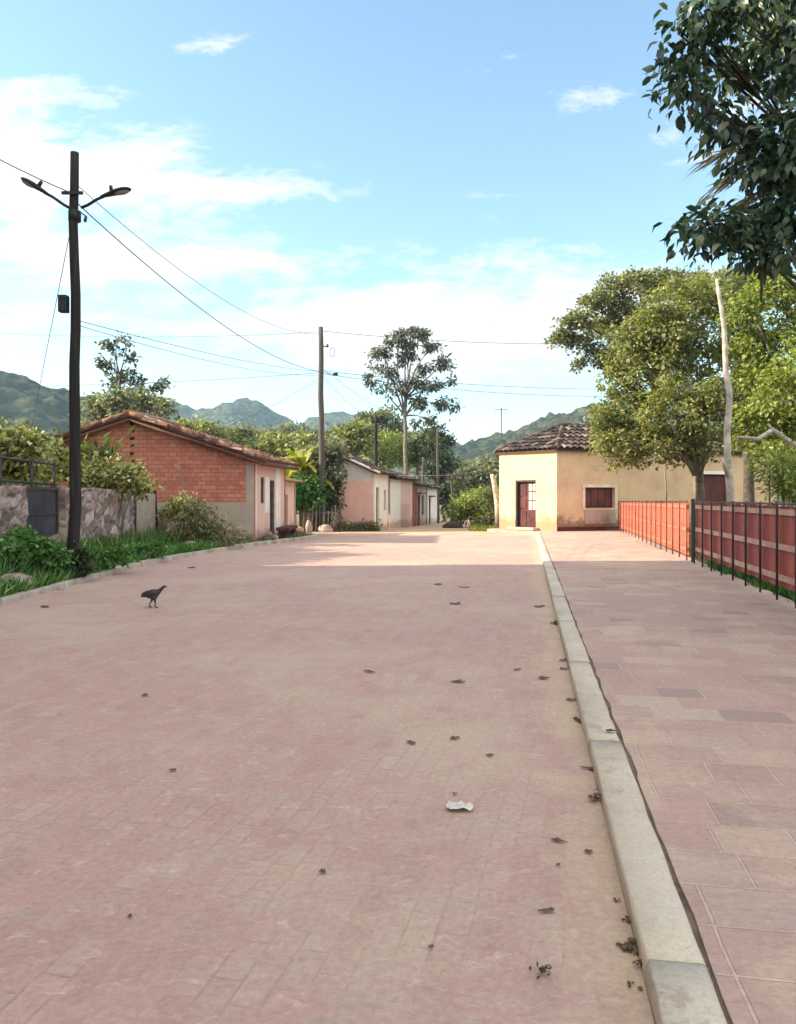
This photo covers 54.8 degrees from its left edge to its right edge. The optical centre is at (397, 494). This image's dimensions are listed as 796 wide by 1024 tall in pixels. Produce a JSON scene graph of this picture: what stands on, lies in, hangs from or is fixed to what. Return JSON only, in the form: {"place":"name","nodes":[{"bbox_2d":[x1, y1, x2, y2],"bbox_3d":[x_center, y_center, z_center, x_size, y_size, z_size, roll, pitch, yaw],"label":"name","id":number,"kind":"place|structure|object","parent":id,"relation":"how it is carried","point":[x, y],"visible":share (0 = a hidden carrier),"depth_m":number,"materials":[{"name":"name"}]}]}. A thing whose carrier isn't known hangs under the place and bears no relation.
{"place":"outdoors","nodes":[
{"label":"outdoors","id":0,"kind":"place"},
{"bbox_2d":[0,371,101,484],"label":"hill","id":1,"kind":"structure","parent":0,"point":[51,409],"depth_m":305.96,"materials":[{"name":"plant"}]},
{"bbox_2d":[39,534,313,586],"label":"verge ground","id":2,"kind":"structure","parent":0,"point":[229,543],"depth_m":23.25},
{"bbox_2d":[0,485,28,541],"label":"rubble wall","id":3,"kind":"structure","parent":2,"relation":"on","point":[13,505],"depth_m":14.01,"materials":[{"name":"stone"}]},
{"bbox_2d":[0,454,56,486],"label":"iron trellis","id":4,"kind":"object","parent":3,"relation":"on","point":[31,482],"visible":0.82,"depth_m":15.17,"materials":[{"name":"metal"}]},
{"bbox_2d":[1,573,31,585],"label":"stone","id":5,"kind":"object","parent":2,"relation":"on","point":[17,575],"visible":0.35,"depth_m":11.56,"materials":[{"name":"stone"}]},
{"bbox_2d":[0,535,36,572],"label":"verge weed","id":6,"kind":"object","parent":2,"relation":"on","point":[14,550],"visible":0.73,"depth_m":12.13,"materials":[{"name":"green plant"}]},
{"bbox_2d":[0,416,64,486],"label":"garden shrub","id":7,"kind":"object","parent":2,"relation":"on","point":[20,442],"visible":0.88,"depth_m":16.76,"materials":[{"name":"green plant"}]},
{"bbox_2d":[0,523,77,570],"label":"verge weed","id":8,"kind":"object","parent":2,"relation":"on","point":[42,545],"visible":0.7,"depth_m":12.92,"materials":[{"name":"green plant"}]},
{"bbox_2d":[44,533,64,543],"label":"rubble wall","id":9,"kind":"structure","parent":2,"relation":"on","point":[55,537],"depth_m":15.92,"materials":[{"name":"stone"}]},
{"bbox_2d":[26,487,58,535],"bbox_3d":[-7.170,0.340,15.350,0.080,1.000,1.580,0,0,0],"label":"sheet panel","id":10,"kind":"object","parent":9,"relation":"on","point":[43,507],"visible":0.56,"depth_m":15.51,"materials":[{"name":"grey metal"}]},
{"bbox_2d":[25,425,91,487],"bbox_3d":[-8.544,-0.126,19.041,2.015,3.198,1.714,0,0,0],"label":"garden shrub","id":11,"kind":"object","parent":2,"relation":"on","point":[62,471],"visible":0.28,"depth_m":18.84,"materials":[{"name":"green plant"}]},
{"bbox_2d":[20,151,130,550],"bbox_3d":[-5.584,-2.304,13.463,1.917,7.516,0.492,0,0,0],"label":"street lamp pole","id":12,"kind":"object","parent":2,"relation":"on","point":[74,220],"visible":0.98,"depth_m":13.52,"materials":[{"name":"brown wood"}]},
{"bbox_2d":[31,238,68,427],"bbox_3d":[-7.067,-3.039,15.500,0.014,4.073,4.660,0,0,-35],"label":"power line","id":13,"kind":"object","parent":12,"relation":"attached to","point":[50,331],"visible":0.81,"depth_m":15.27,"materials":[{"name":"rubber"}]},
{"bbox_2d":[79,187,308,333],"bbox_3d":[-4.503,-6.118,23.300,0.014,1.627,19.556,0,0,7],"label":"power line","id":14,"kind":"object","parent":12,"relation":"attached to","point":[172,264],"visible":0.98,"depth_m":17.42,"materials":[{"name":"rubber"}]},
{"bbox_2d":[78,204,320,371],"bbox_3d":[-4.503,-4.962,23.300,0.021,0.686,19.556,0,0,7],"label":"power line","id":15,"kind":"object","parent":12,"relation":"attached to","point":[176,289],"visible":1,"depth_m":17.60,"materials":[{"name":"rubber"}]},
{"bbox_2d":[81,321,318,371],"bbox_3d":[-4.503,-4.201,23.300,0.014,2.203,19.555,0,0,7],"label":"power line","id":16,"kind":"object","parent":12,"relation":"attached to","point":[183,347],"visible":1,"depth_m":18.11,"materials":[{"name":"rubber"}]},
{"bbox_2d":[81,326,320,375],"bbox_3d":[-4.503,-4.077,23.300,0.012,2.123,19.555,0,0,7],"label":"power line","id":17,"kind":"object","parent":12,"relation":"attached to","point":[193,357],"visible":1,"depth_m":18.49,"materials":[{"name":"rubber"}]},
{"bbox_2d":[58,540,101,577],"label":"verge weed","id":18,"kind":"object","parent":2,"relation":"on","point":[81,563],"visible":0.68,"depth_m":13.22,"materials":[{"name":"green plant"}]},
{"bbox_2d":[49,486,134,542],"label":"rubble wall","id":19,"kind":"structure","parent":2,"relation":"on","point":[100,509],"depth_m":18.07,"materials":[{"name":"stone"}]},
{"bbox_2d":[0,522,189,575],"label":"tall verge grass","id":20,"kind":"structure","parent":2,"relation":"on","point":[110,543],"depth_m":16.80,"materials":[{"name":"green plant"}]},
{"bbox_2d":[57,426,138,467],"bbox_3d":[-8.231,-0.158,20.376,3.096,3.262,2.297,0,0,0],"label":"garden shrub","id":21,"kind":"object","parent":2,"relation":"on","point":[86,446],"visible":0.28,"depth_m":20.39,"materials":[{"name":"green plant"}]},
{"bbox_2d":[83,541,139,568],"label":"verge weed","id":22,"kind":"object","parent":2,"relation":"on","point":[114,557],"visible":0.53,"depth_m":14.47,"materials":[{"name":"green plant"}]},
{"bbox_2d":[66,451,165,533],"bbox_3d":[-7.221,0.179,19.390,2.417,2.605,1.594,0,0,0],"label":"garden shrub","id":23,"kind":"object","parent":2,"relation":"on","point":[119,476],"visible":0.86,"depth_m":19.25,"materials":[{"name":"green plant"}]},
{"bbox_2d":[0,534,250,596],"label":"verge grass","id":24,"kind":"structure","parent":2,"relation":"on","point":[48,577],"depth_m":12.82,"materials":[{"name":"green plant"}]},
{"bbox_2d":[135,493,155,532],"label":"concrete pillar","id":25,"kind":"structure","parent":2,"relation":"on","point":[145,512],"depth_m":21.44,"materials":[{"name":"grey paint"}]},
{"bbox_2d":[130,536,175,558],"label":"verge weed","id":26,"kind":"object","parent":2,"relation":"on","point":[152,548],"visible":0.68,"depth_m":16.91,"materials":[{"name":"green plant"}]},
{"bbox_2d":[157,509,170,534],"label":"rubble wall","id":27,"kind":"structure","parent":2,"relation":"on","point":[164,522],"depth_m":22.95,"materials":[{"name":"stone"}]},
{"bbox_2d":[157,490,208,543],"bbox_3d":[-6.291,0.654,22.579,1.486,1.644,1.382,0,0,0],"label":"dry shrub","id":28,"kind":"object","parent":2,"relation":"on","point":[175,504],"visible":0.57,"depth_m":22.40,"materials":[{"name":"green plant"}]},
{"bbox_2d":[158,492,247,547],"bbox_3d":[-5.232,0.795,21.217,2.438,1.799,1.809,0,0,14],"label":"dry shrub","id":29,"kind":"object","parent":2,"relation":"on","point":[205,528],"visible":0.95,"depth_m":21.08,"materials":[{"name":"green plant"}]},
{"bbox_2d":[224,529,312,543],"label":"dry verge grass","id":30,"kind":"structure","parent":2,"relation":"on","point":[296,534],"depth_m":24.49,"materials":[{"name":"green plant"}]},
{"bbox_2d":[276,525,297,537],"bbox_3d":[-3.800,1.265,26.400,0.440,0.370,2.200,0,0,0],"label":"stone bench","id":31,"kind":"object","parent":2,"relation":"on","point":[284,531],"visible":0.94,"depth_m":25.50,"materials":[{"name":"stone"}]},
{"bbox_2d":[138,397,307,452],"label":"hill","id":32,"kind":"structure","parent":0,"point":[235,411],"depth_m":787.77,"materials":[{"name":"plant"}]},
{"bbox_2d":[0,535,654,1023],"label":"road","id":33,"kind":"structure","parent":0,"point":[272,721],"depth_m":3.78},
{"bbox_2d":[141,585,166,607],"bbox_3d":[-3.235,1.349,10.200,0.353,0.299,0.145,0,0,0],"label":"hen","id":34,"kind":"object","parent":33,"relation":"on","point":[152,594],"visible":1,"depth_m":10.16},
{"bbox_2d":[446,801,472,810],"bbox_3d":[0.294,1.480,3.661,0.125,0.025,0.085,0,0,0],"label":"paper scrap","id":35,"kind":"object","parent":33,"relation":"on","point":[458,805],"visible":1,"depth_m":3.66,"materials":[{"name":"paper"}]},
{"bbox_2d":[529,961,551,979],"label":"leaf clump","id":36,"kind":"object","parent":33,"relation":"on","point":[542,969],"visible":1,"depth_m":2.40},
{"bbox_2d":[616,937,638,953],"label":"dung clump","id":37,"kind":"object","parent":33,"relation":"on","point":[626,946],"visible":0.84,"depth_m":2.53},
{"bbox_2d":[298,411,417,472],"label":"hill","id":38,"kind":"structure","parent":0,"point":[333,419],"depth_m":928.75,"materials":[{"name":"plant"}]},
{"bbox_2d":[0,0,795,444],"label":"sky","id":39,"kind":"structure","parent":0,"point":[467,171],"materials":[{"name":"blue"}]},
{"bbox_2d":[305,520,534,534],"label":"dirt street","id":40,"kind":"structure","parent":0,"point":[434,529],"depth_m":31.54,"materials":[{"name":"soil"}]},
{"bbox_2d":[286,478,305,524],"bbox_3d":[-4.725,0.300,29.425,2.150,2.500,2.050,0,0,0],"label":"lean to","id":41,"kind":"object","parent":40,"relation":"on","point":[291,502],"visible":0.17,"depth_m":29.72,"materials":[{"name":"pink paint"}]},
{"bbox_2d":[284,446,318,523],"bbox_3d":[-4.062,-0.328,33.388,1.711,3.662,1.920,0,0,10],"label":"banana plant","id":42,"kind":"object","parent":40,"relation":"on","point":[301,457],"visible":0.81,"depth_m":33.11,"materials":[{"name":"green plant"}]},
{"bbox_2d":[286,471,340,530],"bbox_3d":[-4.002,0.246,32.698,2.465,2.579,2.484,0,0,21],"label":"corner bush","id":43,"kind":"object","parent":40,"relation":"on","point":[308,493],"visible":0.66,"depth_m":32.38,"materials":[{"name":"green plant"}]},
{"bbox_2d":[301,460,333,527],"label":"banana plant","id":44,"kind":"object","parent":40,"relation":"on","point":[326,480],"visible":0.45,"depth_m":33.37,"materials":[{"name":"green plant"}]},
{"bbox_2d":[296,501,340,531],"bbox_3d":[-4.138,0.923,32.284,3.525,1.316,0.168,0,0,0],"label":"stake fence","id":45,"kind":"object","parent":40,"relation":"on","point":[319,512],"visible":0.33,"depth_m":32.23,"materials":[{"name":"brown wood"}]},
{"bbox_2d":[318,524,333,531],"bbox_3d":[-3.034,1.453,32.017,0.612,0.460,0.398,0,0,23],"label":"stone","id":46,"kind":"object","parent":40,"relation":"on","point":[325,528],"visible":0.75,"depth_m":31.88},
{"bbox_2d":[318,327,337,524],"bbox_3d":[-3.009,-2.810,33.007,0.854,8.808,0.314,0,0,0],"label":"utility pole","id":47,"kind":"object","parent":40,"relation":"on","point":[321,475],"visible":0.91,"depth_m":32.90,"materials":[{"name":"brown wood"}]},
{"bbox_2d":[1,373,312,386],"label":"power line","id":48,"kind":"object","parent":47,"relation":"attached to","point":[152,382],"visible":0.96,"depth_m":32.99,"materials":[{"name":"rubber"}]},
{"bbox_2d":[5,332,312,336],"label":"power line","id":49,"kind":"object","parent":47,"relation":"attached to","point":[189,336],"visible":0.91,"depth_m":33.31,"materials":[{"name":"rubber"}]},
{"bbox_2d":[326,374,677,396],"bbox_3d":[8.212,-5.331,37.500,24.685,1.081,0.023,0,0,-21],"label":"power line","id":50,"kind":"object","parent":47,"relation":"attached to","point":[469,390],"visible":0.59,"depth_m":35.53,"materials":[{"name":"rubber"}]},
{"bbox_2d":[326,371,691,388],"bbox_3d":[8.682,-5.802,38.500,26.331,1.239,0.023,0,0,-25],"label":"power line","id":51,"kind":"object","parent":47,"relation":"attached to","point":[458,383],"visible":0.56,"depth_m":35.74,"materials":[{"name":"rubber"}]},
{"bbox_2d":[325,331,718,343],"bbox_3d":[10.213,-8.043,36.500,27.879,2.305,0.021,0,0,-15],"label":"power line","id":52,"kind":"object","parent":47,"relation":"attached to","point":[462,341],"visible":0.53,"depth_m":34.52,"materials":[{"name":"rubber"}]},
{"bbox_2d":[333,518,382,530],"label":"corner bush","id":53,"kind":"object","parent":40,"relation":"on","point":[351,524],"visible":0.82,"depth_m":33.52,"materials":[{"name":"green plant"}]},
{"bbox_2d":[442,521,462,527],"bbox_3d":[2.811,1.562,39.515,1.055,0.468,0.576,0,0,0],"label":"stone","id":54,"kind":"object","parent":40,"relation":"on","point":[453,524],"visible":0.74,"depth_m":39.30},
{"bbox_2d":[441,455,472,498],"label":"leafy tree","id":55,"kind":"object","parent":40,"relation":"on","point":[461,463],"visible":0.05,"depth_m":74.69,"materials":[{"name":"green plant"}]},
{"bbox_2d":[490,474,498,526],"bbox_3d":[4.339,0.245,34.000,0.521,2.376,0.300,0,0,0],"label":"leaning trunk","id":56,"kind":"object","parent":40,"relation":"on","point":[495,491],"visible":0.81,"depth_m":33.90,"materials":[{"name":"brown plant"}]},
{"bbox_2d":[468,522,498,530],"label":"roadside grass","id":57,"kind":"structure","parent":0,"point":[478,527],"depth_m":34.24,"materials":[{"name":"green plant"}]},
{"bbox_2d":[296,502,794,564],"bbox_3d":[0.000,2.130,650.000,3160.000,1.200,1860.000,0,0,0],"label":"ground","id":58,"kind":"structure","parent":0,"point":[699,559],"depth_m":23.71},
{"bbox_2d":[67,381,179,425],"bbox_3d":[-12.042,-1.692,33.866,4.721,6.661,3.466,0,0,-23],"label":"leafy tree","id":59,"kind":"object","parent":58,"relation":"on","point":[104,405],"visible":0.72,"depth_m":33.67,"materials":[{"name":"green plant"}]},
{"bbox_2d":[90,329,174,394],"bbox_3d":[-12.378,-3.104,36.084,3.873,9.309,1.765,0,0,0],"label":"sparse tree","id":60,"kind":"object","parent":58,"relation":"on","point":[121,377],"visible":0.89,"depth_m":35.96,"materials":[{"name":"green plant"}]},
{"bbox_2d":[18,409,299,540],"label":"brick house","id":61,"kind":"structure","parent":58,"relation":"on","point":[244,486],"depth_m":24.00,"materials":[{"name":"red brick"}]},
{"bbox_2d":[270,480,273,532],"bbox_3d":[-4.355,0.440,26.197,0.110,1.880,0.560,0,0,6],"label":"door","id":62,"kind":"structure","parent":61,"relation":"in","point":[271,481],"depth_m":26.43,"materials":[{"name":"grey wood"}]},
{"bbox_2d":[0,533,323,604],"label":"verge kerb","id":63,"kind":"structure","parent":58,"relation":"on","point":[4,599],"depth_m":15.27,"materials":[{"name":"concrete"}]},
{"bbox_2d":[174,415,237,441],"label":"leafy tree","id":64,"kind":"object","parent":58,"relation":"on","point":[200,425],"visible":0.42,"depth_m":57.95,"materials":[{"name":"green plant"}]},
{"bbox_2d":[219,419,266,449],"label":"leafy tree","id":65,"kind":"object","parent":58,"relation":"on","point":[246,439],"visible":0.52,"depth_m":66.35,"materials":[{"name":"green plant"}]},
{"bbox_2d":[253,430,301,459],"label":"leafy tree","id":66,"kind":"object","parent":58,"relation":"on","point":[275,445],"visible":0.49,"depth_m":57.92,"materials":[{"name":"green plant"}]},
{"bbox_2d":[258,417,318,439],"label":"leafy tree","id":67,"kind":"object","parent":58,"relation":"on","point":[284,428],"visible":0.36,"depth_m":104.42,"materials":[{"name":"green plant"}]},
{"bbox_2d":[284,430,350,460],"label":"leafy tree","id":68,"kind":"object","parent":58,"relation":"on","point":[307,438],"visible":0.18,"depth_m":49.99,"materials":[{"name":"green plant"}]},
{"bbox_2d":[298,433,352,523],"bbox_3d":[-3.231,-0.542,33.690,2.651,4.354,2.680,0,0,0],"label":"leafy tree","id":69,"kind":"object","parent":58,"relation":"on","point":[336,448],"visible":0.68,"depth_m":33.66,"materials":[{"name":"green plant"}]},
{"bbox_2d":[309,452,347,526],"bbox_3d":[-2.887,-0.256,34.116,1.993,3.793,2.103,0,0,0],"label":"corner bush","id":70,"kind":"object","parent":58,"relation":"on","point":[333,500],"visible":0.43,"depth_m":33.85,"materials":[{"name":"green plant"}]},
{"bbox_2d":[295,454,397,529],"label":"gabled house","id":71,"kind":"structure","parent":58,"relation":"on","point":[366,493],"depth_m":34.50,"materials":[{"name":"pink paint"}]},
{"bbox_2d":[313,526,379,530],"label":"house foot grass","id":72,"kind":"structure","parent":58,"relation":"on","point":[361,529],"depth_m":33.31,"materials":[{"name":"green plant"}]},
{"bbox_2d":[325,414,385,461],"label":"leafy tree","id":73,"kind":"object","parent":58,"relation":"on","point":[358,436],"visible":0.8,"depth_m":55.66,"materials":[{"name":"green plant"}]},
{"bbox_2d":[371,417,380,465],"bbox_3d":[-1.110,-1.102,38.595,0.500,5.618,0.245,0,0,0],"label":"utility pole","id":74,"kind":"object","parent":58,"relation":"on","point":[376,422],"visible":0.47,"depth_m":38.54,"materials":[{"name":"brown wood"}]},
{"bbox_2d":[350,403,409,464],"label":"leafy tree","id":75,"kind":"object","parent":58,"relation":"on","point":[385,417],"visible":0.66,"depth_m":74.30,"materials":[{"name":"green plant"}]},
{"bbox_2d":[360,427,414,469],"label":"leafy tree","id":76,"kind":"object","parent":58,"relation":"on","point":[389,453],"visible":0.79,"depth_m":63.96,"materials":[{"name":"green plant"}]},
{"bbox_2d":[387,469,420,528],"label":"row house","id":77,"kind":"structure","parent":58,"relation":"on","point":[401,500],"depth_m":40.89,"materials":[{"name":"pink paint"}]},
{"bbox_2d":[361,323,463,474],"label":"eucalyptus","id":78,"kind":"object","parent":58,"relation":"on","point":[414,332],"visible":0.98,"depth_m":59.69,"materials":[{"name":"green plant"}]},
{"bbox_2d":[398,424,446,478],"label":"leafy tree","id":79,"kind":"object","parent":58,"relation":"on","point":[415,440],"visible":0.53,"depth_m":65.58,"materials":[{"name":"green plant"}]},
{"bbox_2d":[414,481,431,525],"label":"row house","id":80,"kind":"structure","parent":58,"relation":"on","point":[420,503],"depth_m":46.63,"materials":[{"name":"grey paint"}]},
{"bbox_2d":[417,495,419,525],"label":"door","id":81,"kind":"structure","parent":80,"relation":"in","point":[418,496],"depth_m":46.62,"materials":[{"name":"grey wood"}]},
{"bbox_2d":[418,480,442,524],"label":"row house","id":82,"kind":"structure","parent":58,"relation":"on","point":[431,504],"depth_m":51.28,"materials":[{"name":"white paint"}]},
{"bbox_2d":[410,418,458,450],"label":"leafy tree","id":83,"kind":"object","parent":58,"relation":"on","point":[449,439],"visible":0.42,"depth_m":69.78,"materials":[{"name":"green plant"}]},
{"bbox_2d":[434,428,440,522],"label":"utility pole","id":84,"kind":"object","parent":58,"relation":"on","point":[437,432],"visible":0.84,"depth_m":54.91,"materials":[{"name":"brown wood"}]},
{"bbox_2d":[417,434,463,521],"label":"leafy tree","id":85,"kind":"object","parent":58,"relation":"on","point":[445,459],"visible":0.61,"depth_m":61.58,"materials":[{"name":"green plant"}]},
{"bbox_2d":[442,451,498,521],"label":"leafy tree","id":86,"kind":"object","parent":58,"relation":"on","point":[477,473],"visible":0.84,"depth_m":56.87,"materials":[{"name":"green plant"}]},
{"bbox_2d":[444,485,498,525],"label":"roadside bush","id":87,"kind":"object","parent":58,"relation":"on","point":[467,503],"visible":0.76,"depth_m":40.53,"materials":[{"name":"green plant"}]},
{"bbox_2d":[474,485,498,526],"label":"roadside bush","id":88,"kind":"object","parent":58,"relation":"on","point":[487,496],"visible":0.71,"depth_m":36.49,"materials":[{"name":"green plant"}]},
{"bbox_2d":[535,532,726,1023],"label":"kerb","id":89,"kind":"structure","parent":58,"relation":"on","point":[680,989],"depth_m":2.94,"materials":[{"name":"concrete"}]},
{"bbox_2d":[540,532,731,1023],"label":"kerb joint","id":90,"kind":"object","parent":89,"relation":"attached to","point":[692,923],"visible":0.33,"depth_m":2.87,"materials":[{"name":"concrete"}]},
{"bbox_2d":[494,422,776,530],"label":"corner house","id":91,"kind":"structure","parent":58,"relation":"on","point":[551,479],"depth_m":31.14,"materials":[{"name":"beige paint"}]},
{"bbox_2d":[519,482,527,526],"bbox_3d":[5.151,0.420,31.462,0.070,1.900,0.460,0,0,-42],"label":"door","id":92,"kind":"structure","parent":91,"relation":"in","point":[523,486],"depth_m":31.43,"materials":[{"name":"red wood"}]},
{"bbox_2d":[528,482,534,527],"bbox_3d":[5.464,0.420,31.109,0.070,1.900,0.476,0,0,-42],"label":"door","id":93,"kind":"structure","parent":91,"relation":"in","point":[531,485],"depth_m":31.12,"materials":[{"name":"red wood"}]},
{"bbox_2d":[582,484,617,509],"bbox_3d":[8.045,0.090,30.801,1.660,1.020,0.230,0,0,-21],"label":"window","id":94,"kind":"structure","parent":91,"relation":"in","point":[591,497],"depth_m":30.84,"materials":[{"name":"white paint"}]},
{"bbox_2d":[540,265,744,425],"bbox_3d":[13.262,-5.317,39.830,11.829,14.083,6.248,0,0,0],"label":"umbrella tree","id":95,"kind":"object","parent":58,"relation":"on","point":[624,283],"visible":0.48,"depth_m":39.21,"materials":[{"name":"green plant"}]},
{"bbox_2d":[618,500,688,559],"bbox_3d":[7.557,0.813,23.654,0.083,1.414,14.155,0,0,10],"label":"board fence","id":96,"kind":"object","parent":58,"relation":"on","point":[663,523],"visible":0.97,"depth_m":20.67,"materials":[{"name":"wood"}]},
{"bbox_2d":[582,269,747,552],"bbox_3d":[7.210,-2.317,20.136,4.715,7.721,4.314,0,0,0],"label":"spreading tree","id":97,"kind":"object","parent":58,"relation":"on","point":[673,325],"visible":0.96,"depth_m":20.01,"materials":[{"name":"green plant"}]},
{"bbox_2d":[691,499,694,561],"bbox_3d":[6.259,0.790,16.300,0.064,1.420,0.060,0,0,0],"label":"fence post","id":98,"kind":"object","parent":58,"relation":"on","point":[692,512],"visible":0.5,"depth_m":16.27,"materials":[{"name":"black metal"}]},
{"bbox_2d":[693,476,697,526],"bbox_3d":[7.426,0.213,19.200,0.114,1.378,0.097,0,0,0],"label":"wooden stake","id":99,"kind":"object","parent":58,"relation":"on","point":[695,488],"visible":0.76,"depth_m":19.16,"materials":[{"name":"brown wood"}]},
{"bbox_2d":[641,0,795,301],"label":"broadleaf tree","id":100,"kind":"object","parent":58,"relation":"on","point":[770,32],"visible":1,"depth_m":7.26,"materials":[{"name":"green plant"}]},
{"bbox_2d":[715,278,734,504],"bbox_3d":[6.545,-1.417,15.272,0.417,5.786,0.210,0,0,-15],"label":"bare trunk","id":101,"kind":"object","parent":58,"relation":"on","point":[727,468],"visible":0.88,"depth_m":15.25,"materials":[{"name":"grey plant"}]},
{"bbox_2d":[693,500,795,607],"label":"board fence","id":102,"kind":"object","parent":58,"relation":"on","point":[757,541],"visible":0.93,"depth_m":11.84,"materials":[{"name":"red wood"}]},
{"bbox_2d":[708,261,787,504],"bbox_3d":[11.651,-3.200,25.849,2.635,9.512,3.782,0,0,0],"label":"shade tree","id":103,"kind":"object","parent":58,"relation":"on","point":[740,281],"visible":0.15,"depth_m":25.84,"materials":[{"name":"green plant"}]},
{"bbox_2d":[703,559,794,602],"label":"fence foot grass","id":104,"kind":"structure","parent":58,"relation":"on","point":[752,580],"depth_m":12.10,"materials":[{"name":"green plant"}]},
{"bbox_2d":[712,271,795,469],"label":"lime tree","id":105,"kind":"object","parent":58,"relation":"on","point":[777,417],"visible":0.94,"depth_m":18.13,"materials":[{"name":"green plant"}]},
{"bbox_2d":[746,430,795,506],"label":"garden shrub","id":106,"kind":"object","parent":58,"relation":"on","point":[787,482],"visible":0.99,"depth_m":12.44,"materials":[{"name":"green plant"}]},
{"bbox_2d":[401,374,795,501],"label":"hill","id":107,"kind":"structure","parent":0,"point":[471,449],"depth_m":385.36,"materials":[{"name":"plant"}]},
{"bbox_2d":[487,528,795,1023],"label":"sidewalk","id":108,"kind":"structure","parent":0,"point":[694,665],"depth_m":4.77,"materials":[{"name":"tile"}]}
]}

